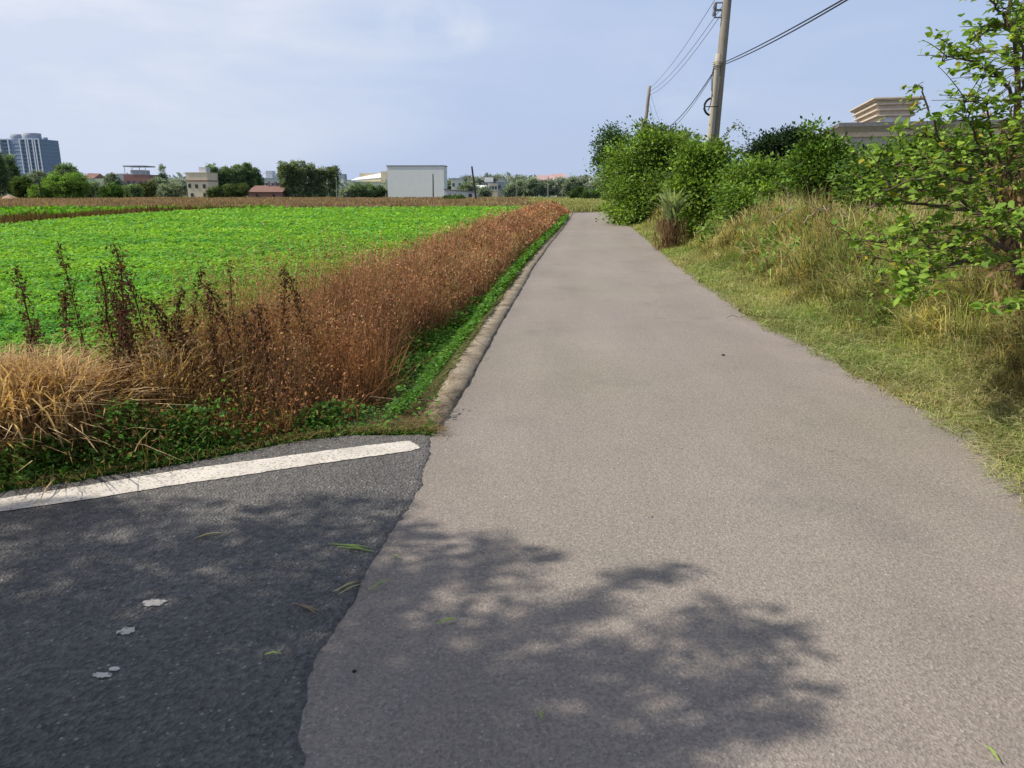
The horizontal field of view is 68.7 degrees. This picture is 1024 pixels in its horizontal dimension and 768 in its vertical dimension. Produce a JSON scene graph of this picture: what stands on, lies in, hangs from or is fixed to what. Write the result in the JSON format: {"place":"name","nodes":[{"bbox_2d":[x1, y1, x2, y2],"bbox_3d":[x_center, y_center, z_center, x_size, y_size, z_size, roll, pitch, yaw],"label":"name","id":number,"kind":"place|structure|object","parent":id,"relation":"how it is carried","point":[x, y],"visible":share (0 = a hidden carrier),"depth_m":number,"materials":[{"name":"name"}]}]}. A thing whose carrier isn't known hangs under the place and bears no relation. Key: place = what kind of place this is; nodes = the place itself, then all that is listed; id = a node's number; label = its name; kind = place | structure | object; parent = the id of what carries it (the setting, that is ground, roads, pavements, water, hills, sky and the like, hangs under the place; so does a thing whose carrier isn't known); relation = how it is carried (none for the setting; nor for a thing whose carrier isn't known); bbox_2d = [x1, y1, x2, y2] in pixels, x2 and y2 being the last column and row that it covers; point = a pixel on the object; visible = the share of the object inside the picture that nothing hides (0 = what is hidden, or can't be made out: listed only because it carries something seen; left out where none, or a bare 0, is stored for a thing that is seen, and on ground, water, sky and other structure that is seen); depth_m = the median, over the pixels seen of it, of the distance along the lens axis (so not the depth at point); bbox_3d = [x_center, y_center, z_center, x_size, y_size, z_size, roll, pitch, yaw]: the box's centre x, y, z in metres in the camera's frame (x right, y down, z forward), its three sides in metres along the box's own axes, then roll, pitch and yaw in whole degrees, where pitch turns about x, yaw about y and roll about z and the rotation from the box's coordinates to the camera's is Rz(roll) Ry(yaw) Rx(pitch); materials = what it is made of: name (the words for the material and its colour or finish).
{"place":"outdoors","nodes":[
{"label":"outdoors","id":0,"kind":"place"},
{"bbox_2d":[0,435,430,767],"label":"side road","id":1,"kind":"structure","parent":0,"point":[199,678],"depth_m":3.00,"materials":[{"name":"asphalt"}]},
{"bbox_2d":[142,599,166,605],"bbox_3d":[-1.433,0.874,2.996,0.099,0.001,0.059,0,14,0],"label":"paint spot","id":2,"kind":"object","parent":1,"relation":"on","point":[155,602],"visible":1,"depth_m":3.00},
{"bbox_2d":[0,441,419,510],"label":"road marking","id":3,"kind":"object","parent":1,"relation":"on","point":[145,482],"visible":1,"depth_m":4.36,"materials":[{"name":"white paint"}]},
{"bbox_2d":[0,0,1023,181],"label":"sky","id":4,"kind":"structure","parent":0,"point":[513,87],"materials":[{"name":"blue"}]},
{"bbox_2d":[2,195,1023,479],"bbox_3d":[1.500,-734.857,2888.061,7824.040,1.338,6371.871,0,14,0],"label":"ground","id":5,"kind":"structure","parent":0,"point":[450,363],"depth_m":7.07,"materials":[{"name":"plant"}]},
{"bbox_2d":[0,149,10,197],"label":"tree","id":6,"kind":"object","parent":5,"relation":"on","point":[4,165],"visible":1,"depth_m":183.02,"materials":[{"name":"green plant"}]},
{"bbox_2d":[1,152,22,194],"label":"tree","id":7,"kind":"object","parent":5,"relation":"on","point":[13,169],"visible":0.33,"depth_m":186.96,"materials":[{"name":"green plant"}]},
{"bbox_2d":[9,174,33,197],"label":"bush","id":8,"kind":"object","parent":5,"relation":"on","point":[19,185],"visible":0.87,"depth_m":168.53,"materials":[{"name":"green plant"}]},
{"bbox_2d":[0,133,60,175],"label":"apartment tower","id":9,"kind":"structure","parent":5,"relation":"on","point":[34,152],"depth_m":593.53,"materials":[{"name":"blue glass"}]},
{"bbox_2d":[3,266,58,361],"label":"dead stalk","id":10,"kind":"object","parent":5,"relation":"on","point":[23,296],"visible":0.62,"depth_m":5.18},
{"bbox_2d":[21,315,42,367],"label":"dead stalk","id":11,"kind":"object","parent":5,"relation":"on","point":[30,339],"visible":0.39,"depth_m":5.09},
{"bbox_2d":[26,183,54,198],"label":"bush","id":12,"kind":"object","parent":5,"relation":"on","point":[47,191],"visible":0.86,"depth_m":165.94,"materials":[{"name":"green plant"}]},
{"bbox_2d":[27,169,55,192],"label":"tree","id":13,"kind":"object","parent":5,"relation":"on","point":[36,177],"visible":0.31,"depth_m":248.98,"materials":[{"name":"green plant"}]},
{"bbox_2d":[45,162,85,194],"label":"tree","id":14,"kind":"object","parent":5,"relation":"on","point":[63,168],"visible":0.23,"depth_m":205.48,"materials":[{"name":"green plant"}]},
{"bbox_2d":[40,169,92,198],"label":"tree","id":15,"kind":"object","parent":5,"relation":"on","point":[77,183],"visible":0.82,"depth_m":172.65,"materials":[{"name":"green plant"}]},
{"bbox_2d":[55,289,83,373],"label":"dead stalk","id":16,"kind":"object","parent":5,"relation":"on","point":[65,303],"visible":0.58,"depth_m":5.40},
{"bbox_2d":[53,240,98,358],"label":"dead stalk","id":17,"kind":"object","parent":5,"relation":"on","point":[64,267],"visible":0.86,"depth_m":5.48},
{"bbox_2d":[0,340,161,458],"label":"straw tussock","id":18,"kind":"object","parent":5,"relation":"on","point":[8,362],"visible":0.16,"depth_m":4.65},
{"bbox_2d":[78,180,102,197],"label":"tree","id":19,"kind":"object","parent":5,"relation":"on","point":[93,192],"visible":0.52,"depth_m":193.03,"materials":[{"name":"green plant"}]},
{"bbox_2d":[83,173,104,195],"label":"white block","id":20,"kind":"structure","parent":5,"relation":"on","point":[96,177],"depth_m":289.93,"materials":[{"name":"clear concrete"}]},
{"bbox_2d":[0,347,190,463],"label":"straw tussock","id":21,"kind":"object","parent":5,"relation":"on","point":[98,396],"visible":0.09,"depth_m":4.93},
{"bbox_2d":[0,331,203,511],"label":"straw tussock","id":22,"kind":"object","parent":5,"relation":"on","point":[25,394],"visible":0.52,"depth_m":4.60,"materials":[{"name":"plant"}]},
{"bbox_2d":[80,259,130,388],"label":"dead stalk","id":23,"kind":"object","parent":5,"relation":"on","point":[106,320],"visible":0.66,"depth_m":5.16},
{"bbox_2d":[98,182,126,197],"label":"bush","id":24,"kind":"object","parent":5,"relation":"on","point":[109,191],"visible":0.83,"depth_m":183.25,"materials":[{"name":"green plant"}]},
{"bbox_2d":[99,172,126,194],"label":"tree","id":25,"kind":"object","parent":5,"relation":"on","point":[114,178],"visible":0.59,"depth_m":278.51,"materials":[{"name":"green plant"}]},
{"bbox_2d":[101,291,138,408],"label":"dead stalk","id":26,"kind":"object","parent":5,"relation":"on","point":[122,326],"visible":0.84,"depth_m":4.94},
{"bbox_2d":[99,257,149,394],"bbox_3d":[-2.646,-0.139,5.198,0.292,1.465,0.317,0,14,0],"label":"dead stalk","id":27,"kind":"object","parent":5,"relation":"on","point":[122,283],"visible":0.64,"depth_m":5.12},
{"bbox_2d":[106,290,143,393],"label":"dead stalk","id":28,"kind":"object","parent":5,"relation":"on","point":[113,300],"visible":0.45,"depth_m":5.13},
{"bbox_2d":[99,243,159,358],"bbox_3d":[-2.691,-0.242,5.426,0.453,1.555,0.218,3,15,10],"label":"dead stalk","id":29,"kind":"object","parent":5,"relation":"on","point":[132,291],"visible":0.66,"depth_m":5.34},
{"bbox_2d":[121,182,144,197],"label":"bush","id":30,"kind":"object","parent":5,"relation":"on","point":[132,190],"visible":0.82,"depth_m":221.83,"materials":[{"name":"green plant"}]},
{"bbox_2d":[0,203,283,217],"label":"green strip plants","id":31,"kind":"object","parent":5,"relation":"on","point":[4,210],"visible":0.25,"depth_m":62.10,"materials":[{"name":"green plant"}]},
{"bbox_2d":[123,166,160,196],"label":"brick block","id":32,"kind":"structure","parent":5,"relation":"on","point":[135,177],"depth_m":299.19,"materials":[{"name":"red brick"}]},
{"bbox_2d":[30,326,255,432],"bbox_3d":[-2.500,0.107,5.277,1.776,0.960,1.919,9,17,32],"label":"straw tussock","id":33,"kind":"object","parent":5,"relation":"on","point":[166,375],"visible":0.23,"depth_m":5.17,"materials":[{"name":"plant"}]},
{"bbox_2d":[138,180,159,196],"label":"bush","id":34,"kind":"object","parent":5,"relation":"on","point":[150,191],"visible":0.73,"depth_m":231.40,"materials":[{"name":"green plant"}]},
{"bbox_2d":[148,176,169,196],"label":"tree","id":35,"kind":"object","parent":5,"relation":"on","point":[157,180],"visible":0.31,"depth_m":249.74,"materials":[{"name":"green plant"}]},
{"bbox_2d":[0,203,322,224],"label":"brown margin weeds","id":36,"kind":"object","parent":5,"relation":"on","point":[30,216],"visible":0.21,"depth_m":49.67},
{"bbox_2d":[141,292,194,386],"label":"dead stalk","id":37,"kind":"object","parent":5,"relation":"on","point":[157,309],"visible":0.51,"depth_m":5.28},
{"bbox_2d":[155,181,186,197],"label":"bush","id":38,"kind":"object","parent":5,"relation":"on","point":[171,189],"visible":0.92,"depth_m":216.80,"materials":[{"name":"green plant"}]},
{"bbox_2d":[166,286,188,369],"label":"dead stalk","id":39,"kind":"object","parent":5,"relation":"on","point":[178,303],"visible":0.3,"depth_m":5.46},
{"bbox_2d":[167,178,187,195],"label":"tree","id":40,"kind":"object","parent":5,"relation":"on","point":[181,182],"visible":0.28,"depth_m":318.49,"materials":[{"name":"green plant"}]},
{"bbox_2d":[167,312,208,403],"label":"dead stalk","id":41,"kind":"object","parent":5,"relation":"on","point":[182,334],"visible":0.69,"depth_m":5.25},
{"bbox_2d":[182,267,206,364],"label":"dead stalk","id":42,"kind":"object","parent":5,"relation":"on","point":[195,310],"visible":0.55,"depth_m":5.53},
{"bbox_2d":[185,167,219,196],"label":"cream house","id":43,"kind":"structure","parent":5,"relation":"on","point":[200,180],"depth_m":214.80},
{"bbox_2d":[193,288,222,383],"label":"dead stalk","id":44,"kind":"object","parent":5,"relation":"on","point":[210,310],"visible":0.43,"depth_m":5.44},
{"bbox_2d":[205,162,223,189],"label":"tree","id":45,"kind":"object","parent":5,"relation":"on","point":[215,169],"visible":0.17,"depth_m":222.76,"materials":[{"name":"green plant"}]},
{"bbox_2d":[204,184,227,197],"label":"bush","id":46,"kind":"object","parent":5,"relation":"on","point":[212,192],"visible":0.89,"depth_m":193.15,"materials":[{"name":"green plant"}]},
{"bbox_2d":[200,320,240,417],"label":"dead stalk","id":47,"kind":"object","parent":5,"relation":"on","point":[213,338],"visible":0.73,"depth_m":5.17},
{"bbox_2d":[199,282,245,386],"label":"dead stalk","id":48,"kind":"object","parent":5,"relation":"on","point":[218,307],"visible":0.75,"depth_m":5.36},
{"bbox_2d":[0,284,452,482],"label":"dull weeds","id":49,"kind":"object","parent":5,"relation":"on","point":[346,390],"visible":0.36,"depth_m":5.41,"materials":[{"name":"plant"}]},
{"bbox_2d":[218,166,237,186],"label":"tree","id":50,"kind":"object","parent":5,"relation":"on","point":[229,177],"visible":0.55,"depth_m":225.34,"materials":[{"name":"green plant"}]},
{"bbox_2d":[224,260,238,359],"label":"dead stalk","id":51,"kind":"object","parent":5,"relation":"on","point":[230,291],"visible":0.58,"depth_m":5.91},
{"bbox_2d":[221,182,250,197],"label":"bush","id":52,"kind":"object","parent":5,"relation":"on","point":[238,189],"visible":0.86,"depth_m":197.59,"materials":[{"name":"green plant"}]},
{"bbox_2d":[0,340,472,491],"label":"straw litter","id":53,"kind":"object","parent":5,"relation":"on","point":[414,421],"visible":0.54,"depth_m":5.12,"materials":[{"name":"plant"}]},
{"bbox_2d":[231,163,250,194],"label":"tree","id":54,"kind":"object","parent":5,"relation":"on","point":[240,174],"visible":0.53,"depth_m":228.35,"materials":[{"name":"green plant"}]},
{"bbox_2d":[238,162,260,196],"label":"tree","id":55,"kind":"object","parent":5,"relation":"on","point":[248,168],"visible":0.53,"depth_m":231.25,"materials":[{"name":"green plant"}]},
{"bbox_2d":[232,310,274,404],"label":"dead stalk","id":56,"kind":"object","parent":5,"relation":"on","point":[243,315],"visible":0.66,"depth_m":5.34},
{"bbox_2d":[251,167,265,185],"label":"tree","id":57,"kind":"object","parent":5,"relation":"on","point":[258,176],"visible":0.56,"depth_m":234.62,"materials":[{"name":"green plant"}]},
{"bbox_2d":[0,205,525,378],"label":"crop plants","id":58,"kind":"object","parent":5,"relation":"on","point":[148,240],"visible":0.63,"depth_m":19.90,"materials":[{"name":"green plant"}]},
{"bbox_2d":[247,302,285,407],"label":"dead stalk","id":59,"kind":"object","parent":5,"relation":"on","point":[262,329],"visible":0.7,"depth_m":5.42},
{"bbox_2d":[0,196,533,207],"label":"stubble weeds","id":60,"kind":"object","parent":5,"relation":"on","point":[294,202],"visible":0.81,"depth_m":101.49,"materials":[{"name":"plant"}]},
{"bbox_2d":[249,182,288,197],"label":"brick barn","id":61,"kind":"structure","parent":5,"relation":"on","point":[266,191],"depth_m":208.50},
{"bbox_2d":[261,171,293,195],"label":"long grey block","id":62,"kind":"structure","parent":5,"relation":"on","point":[271,178],"depth_m":328.66,"materials":[{"name":"clear concrete"}]},
{"bbox_2d":[0,214,569,491],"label":"ground cover","id":63,"kind":"object","parent":5,"relation":"on","point":[442,342],"visible":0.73,"depth_m":4.86,"materials":[{"name":"green plant"}]},
{"bbox_2d":[276,160,296,196],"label":"bamboo clump","id":64,"kind":"object","parent":5,"relation":"on","point":[283,173],"visible":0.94,"depth_m":209.34,"materials":[{"name":"green plant"}]},
{"bbox_2d":[274,264,305,388],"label":"dead stalk","id":65,"kind":"object","parent":5,"relation":"on","point":[285,283],"visible":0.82,"depth_m":5.70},
{"bbox_2d":[288,159,308,196],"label":"bamboo clump","id":66,"kind":"object","parent":5,"relation":"on","point":[300,175],"visible":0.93,"depth_m":211.22,"materials":[{"name":"green plant"}]},
{"bbox_2d":[1,172,595,195],"bbox_3d":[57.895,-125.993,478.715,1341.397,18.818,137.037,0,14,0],"label":"distant wood","id":67,"kind":"object","parent":5,"relation":"on","point":[345,184],"depth_m":427.21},
{"bbox_2d":[286,274,318,400],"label":"dead stalk","id":68,"kind":"object","parent":5,"relation":"on","point":[296,300],"visible":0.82,"depth_m":5.93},
{"bbox_2d":[44,196,570,438],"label":"rusty weeds","id":69,"kind":"object","parent":5,"relation":"on","point":[449,273],"visible":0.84,"depth_m":8.48,"materials":[{"name":"plant"}]},
{"bbox_2d":[301,162,318,196],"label":"bamboo clump","id":70,"kind":"object","parent":5,"relation":"on","point":[310,181],"visible":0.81,"depth_m":213.55,"materials":[{"name":"green plant"}]},
{"bbox_2d":[311,166,329,197],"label":"bamboo clump","id":71,"kind":"object","parent":5,"relation":"on","point":[320,185],"visible":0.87,"depth_m":215.39,"materials":[{"name":"green plant"}]},
{"bbox_2d":[325,163,341,197],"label":"bamboo clump","id":72,"kind":"object","parent":5,"relation":"on","point":[334,173],"visible":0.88,"depth_m":217.33,"materials":[{"name":"green plant"}]},
{"bbox_2d":[337,186,353,197],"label":"bush","id":73,"kind":"object","parent":5,"relation":"on","point":[346,192],"visible":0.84,"depth_m":199.07,"materials":[{"name":"green plant"}]},
{"bbox_2d":[348,182,365,197],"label":"tree","id":74,"kind":"object","parent":5,"relation":"on","point":[355,189],"visible":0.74,"depth_m":200.71,"materials":[{"name":"green plant"}]},
{"bbox_2d":[358,182,376,196],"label":"tree","id":75,"kind":"object","parent":5,"relation":"on","point":[369,193],"visible":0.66,"depth_m":202.58,"materials":[{"name":"green plant"}]},
{"bbox_2d":[348,171,387,196],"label":"annexe hall","id":76,"kind":"structure","parent":5,"relation":"on","point":[380,179],"depth_m":228.13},
{"bbox_2d":[371,185,387,197],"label":"tree","id":77,"kind":"object","parent":5,"relation":"on","point":[381,191],"visible":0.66,"depth_m":205.05,"materials":[{"name":"green plant"}]},
{"bbox_2d":[386,165,447,197],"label":"warehouse","id":78,"kind":"structure","parent":5,"relation":"on","point":[409,180],"depth_m":217.22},
{"bbox_2d":[451,178,463,189],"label":"house","id":79,"kind":"structure","parent":5,"relation":"on","point":[455,182],"depth_m":289.72,"materials":[{"name":"paint"}]},
{"bbox_2d":[444,189,477,196],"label":"shed","id":80,"kind":"structure","parent":5,"relation":"on","point":[462,192],"depth_m":198.61,"materials":[{"name":"stone"}]},
{"bbox_2d":[456,181,480,193],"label":"tree","id":81,"kind":"object","parent":5,"relation":"on","point":[465,186],"visible":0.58,"depth_m":269.12,"materials":[{"name":"green plant"}]},
{"bbox_2d":[476,185,492,196],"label":"tree","id":82,"kind":"object","parent":5,"relation":"on","point":[483,191],"visible":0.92,"depth_m":260.62,"materials":[{"name":"green plant"}]},
{"bbox_2d":[417,212,587,427],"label":"kerb","id":83,"kind":"structure","parent":5,"relation":"on","point":[468,362],"depth_m":7.81,"materials":[{"name":"concrete"}]},
{"bbox_2d":[500,182,520,196],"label":"tree","id":84,"kind":"object","parent":5,"relation":"on","point":[509,190],"visible":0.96,"depth_m":274.81,"materials":[{"name":"green plant"}]},
{"bbox_2d":[520,175,543,196],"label":"tree","id":85,"kind":"object","parent":5,"relation":"on","point":[531,186],"visible":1,"depth_m":284.20,"materials":[{"name":"green plant"}]},
{"bbox_2d":[542,178,559,196],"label":"tree","id":86,"kind":"object","parent":5,"relation":"on","point":[554,189],"visible":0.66,"depth_m":298.33,"materials":[{"name":"green plant"}]},
{"bbox_2d":[559,175,586,194],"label":"tree","id":87,"kind":"object","parent":5,"relation":"on","point":[569,183],"visible":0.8,"depth_m":307.60,"materials":[{"name":"green plant"}]},
{"bbox_2d":[566,185,586,198],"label":"bush","id":88,"kind":"object","parent":5,"relation":"on","point":[574,193],"visible":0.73,"depth_m":183.49,"materials":[{"name":"green plant"}]},
{"bbox_2d":[579,186,603,198],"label":"bush","id":89,"kind":"object","parent":5,"relation":"on","point":[587,194],"visible":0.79,"depth_m":179.64,"materials":[{"name":"green plant"}]},
{"bbox_2d":[584,119,701,177],"bbox_3d":[7.324,-12.099,42.986,6.861,5.799,4.444,0,14,0],"label":"shrub","id":90,"kind":"object","parent":5,"relation":"on","point":[605,135],"visible":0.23,"depth_m":41.70,"materials":[{"name":"green plant"}]},
{"bbox_2d":[584,110,731,225],"bbox_3d":[7.519,-10.983,38.415,7.500,5.628,6.810,0,14,0],"label":"shrub","id":91,"kind":"object","parent":5,"relation":"on","point":[634,174],"visible":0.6,"depth_m":37.44,"materials":[{"name":"green plant"}]},
{"bbox_2d":[641,184,696,250],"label":"spiky plant","id":92,"kind":"object","parent":5,"relation":"on","point":[670,215],"visible":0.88,"depth_m":21.40,"materials":[{"name":"green plant"}]},
{"bbox_2d":[643,123,752,243],"bbox_3d":[5.926,-6.020,22.453,3.580,3.506,3.452,13,19,40],"label":"shrub","id":93,"kind":"object","parent":5,"relation":"on","point":[698,163],"visible":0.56,"depth_m":22.08,"materials":[{"name":"green plant"}]},
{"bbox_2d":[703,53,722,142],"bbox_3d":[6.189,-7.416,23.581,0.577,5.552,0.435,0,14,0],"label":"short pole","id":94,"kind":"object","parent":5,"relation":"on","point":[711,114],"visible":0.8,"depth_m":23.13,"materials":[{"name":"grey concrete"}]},
{"bbox_2d":[712,0,731,145],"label":"utility pole","id":95,"kind":"object","parent":5,"relation":"on","point":[724,28],"visible":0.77,"depth_m":23.04,"materials":[{"name":"concrete"}]},
{"bbox_2d":[723,0,842,62],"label":"overhead wire","id":96,"kind":"object","parent":95,"relation":"attached to","point":[788,29],"visible":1,"depth_m":14.86,"materials":[{"name":"black rubber"}]},
{"bbox_2d":[722,0,847,65],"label":"overhead wire","id":97,"kind":"object","parent":95,"relation":"attached to","point":[791,31],"visible":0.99,"depth_m":14.87,"materials":[{"name":"black rubber"}]},
{"bbox_2d":[703,150,807,221],"bbox_3d":[6.964,-5.291,20.084,3.972,2.070,3.364,0,14,0],"label":"shrub","id":98,"kind":"object","parent":5,"relation":"on","point":[754,177],"visible":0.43,"depth_m":19.70,"materials":[{"name":"green plant"}]},
{"bbox_2d":[738,122,821,165],"bbox_3d":[13.178,-10.645,36.654,4.749,4.249,4.169,0,14,0],"label":"dark tree","id":99,"kind":"object","parent":5,"relation":"on","point":[770,142],"visible":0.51,"depth_m":35.67,"materials":[{"name":"green plant"}]},
{"bbox_2d":[623,182,1023,526],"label":"verge grass","id":100,"kind":"structure","parent":5,"relation":"on","point":[809,258],"depth_m":8.53,"materials":[{"name":"plant"}]},
{"bbox_2d":[769,113,883,210],"bbox_3d":[7.207,-4.559,16.418,3.157,2.562,2.682,0,14,0],"label":"shrub","id":101,"kind":"object","parent":5,"relation":"on","point":[823,153],"visible":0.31,"depth_m":16.07,"materials":[{"name":"green plant"}]},
{"bbox_2d":[816,123,1023,230],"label":"shrub","id":102,"kind":"object","parent":5,"relation":"on","point":[848,177],"visible":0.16,"depth_m":12.31,"materials":[{"name":"green plant"}]},
{"bbox_2d":[818,96,1023,200],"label":"stone villa","id":103,"kind":"object","parent":5,"relation":"on","point":[868,114],"visible":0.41,"depth_m":42.80,"materials":[{"name":"stone"}]},
{"bbox_2d":[830,0,1023,320],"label":"broadleaf sapling","id":104,"kind":"object","parent":5,"relation":"on","point":[1007,210],"visible":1,"depth_m":5.60,"materials":[{"name":"green plant"}]},
{"bbox_2d":[443,196,613,211],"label":"meadow grass","id":105,"kind":"structure","parent":0,"point":[575,205],"depth_m":101.47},
{"bbox_2d":[298,212,1023,767],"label":"road","id":106,"kind":"structure","parent":0,"point":[810,560],"depth_m":3.29,"materials":[{"name":"asphalt"}]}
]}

